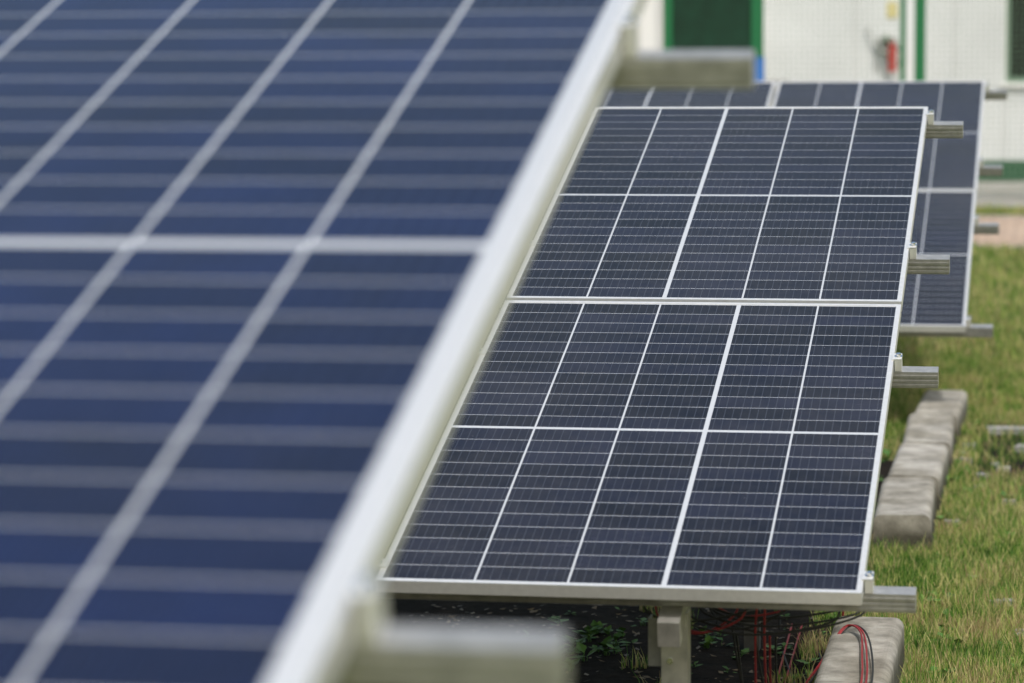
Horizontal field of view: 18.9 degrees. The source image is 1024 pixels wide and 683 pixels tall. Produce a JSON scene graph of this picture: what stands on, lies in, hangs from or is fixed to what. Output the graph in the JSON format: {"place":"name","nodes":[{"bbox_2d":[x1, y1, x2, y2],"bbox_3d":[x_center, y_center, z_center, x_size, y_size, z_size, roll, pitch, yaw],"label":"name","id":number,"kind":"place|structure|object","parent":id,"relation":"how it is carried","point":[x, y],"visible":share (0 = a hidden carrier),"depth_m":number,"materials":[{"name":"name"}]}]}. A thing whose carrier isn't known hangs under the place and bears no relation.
{"place":"outdoors","nodes":[
{"label":"outdoors","id":0,"kind":"place"},
{"bbox_2d":[409,603,826,682],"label":"leaf litter ground","id":1,"kind":"structure","parent":0,"point":[594,607],"depth_m":9.04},
{"bbox_2d":[385,422,1023,682],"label":"soil bed","id":2,"kind":"object","parent":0,"point":[608,669],"depth_m":9.18,"materials":[{"name":"brown soil"}]},
{"bbox_2d":[383,107,962,682],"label":"solar table","id":3,"kind":"object","parent":2,"relation":"on","point":[691,373],"visible":0.45,"depth_m":7.96,"materials":[{"name":"blue"}]},
{"bbox_2d":[643,606,873,682],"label":"cables","id":4,"kind":"object","parent":3,"relation":"hanging from","point":[756,615],"visible":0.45,"depth_m":7.20,"materials":[{"name":"red plastic"}]},
{"bbox_2d":[547,385,1023,682],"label":"weeds","id":5,"kind":"object","parent":2,"relation":"on","point":[597,628],"visible":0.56,"depth_m":8.90,"materials":[{"name":"green plant"}]},
{"bbox_2d":[599,81,1006,337],"bbox_3d":[0.045,-0.374,15.195,4.674,1.727,3.455,1,6,10],"label":"solar table","id":6,"kind":"object","parent":2,"relation":"on","point":[952,170],"visible":0.13,"depth_m":15.17,"materials":[{"name":"blue"}]},
{"bbox_2d":[945,426,1023,636],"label":"loose stones","id":7,"kind":"object","parent":2,"relation":"on","point":[1017,446],"visible":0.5,"depth_m":12.63,"materials":[{"name":"grey gravel"}]},
{"bbox_2d":[620,200,1023,682],"bbox_3d":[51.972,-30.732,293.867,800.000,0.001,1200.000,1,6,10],"label":"ground","id":8,"kind":"structure","parent":0,"point":[938,512],"depth_m":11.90,"materials":[{"name":"green plant"}]},
{"bbox_2d":[0,0,755,682],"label":"solar table","id":9,"kind":"object","parent":8,"relation":"on","point":[262,264],"visible":1,"depth_m":3.33,"materials":[{"name":"blue"}]},
{"bbox_2d":[755,57,788,106],"bbox_3d":[2.138,-1.822,27.411,0.600,1.413,0.600,1,6,10],"label":"blue drum","id":10,"kind":"object","parent":8,"relation":"on","point":[759,66],"visible":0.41,"depth_m":27.25,"materials":[{"name":"plastic"}]},
{"bbox_2d":[639,0,1023,181],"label":"service building","id":11,"kind":"structure","parent":8,"relation":"on","point":[651,27],"depth_m":31.03,"materials":[{"name":"white"}]},
{"bbox_2d":[866,25,897,55],"bbox_3d":[3.728,-3.035,31.020,0.323,0.320,0.120,1,6,10],"label":"hose on wall","id":12,"kind":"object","parent":11,"relation":"attached to","point":[877,46],"visible":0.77,"depth_m":31.02,"materials":[{"name":"grey"}]},
{"bbox_2d":[887,2,896,17],"bbox_3d":[3.835,-3.344,31.024,0.110,0.160,0.008,1,6,10],"label":"wall sign","id":13,"kind":"object","parent":11,"relation":"attached to","point":[892,6],"visible":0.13,"depth_m":31.02,"materials":[{"name":"yellow"}]},
{"bbox_2d":[887,37,899,70],"bbox_3d":[3.852,-2.892,31.006,0.141,0.345,0.135,1,6,10],"label":"extinguisher","id":14,"kind":"object","parent":11,"relation":"attached to","point":[893,58],"visible":0.76,"depth_m":30.96,"materials":[{"name":"red metal"}]},
{"bbox_2d":[814,390,967,682],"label":"concrete blocks","id":15,"kind":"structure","parent":8,"relation":"on","point":[909,499],"depth_m":10.56,"materials":[{"name":"concrete"}]},
{"bbox_2d":[760,0,1023,197],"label":"wall tiles","id":16,"kind":"object","parent":8,"relation":"on","point":[920,38],"visible":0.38,"depth_m":28.24,"materials":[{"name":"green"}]},
{"bbox_2d":[663,0,759,56],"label":"door","id":17,"kind":"structure","parent":16,"relation":"attached to","point":[711,24],"depth_m":28.56,"materials":[{"name":"green"}]},
{"bbox_2d":[972,215,1023,249],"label":"dirt path","id":18,"kind":"structure","parent":8,"relation":"on","point":[1011,229],"depth_m":24.59,"materials":[{"name":"beige soil"}]},
{"bbox_2d":[975,182,1023,209],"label":"concrete path","id":19,"kind":"structure","parent":0,"point":[1001,189],"depth_m":29.20,"materials":[{"name":"grey concrete"}]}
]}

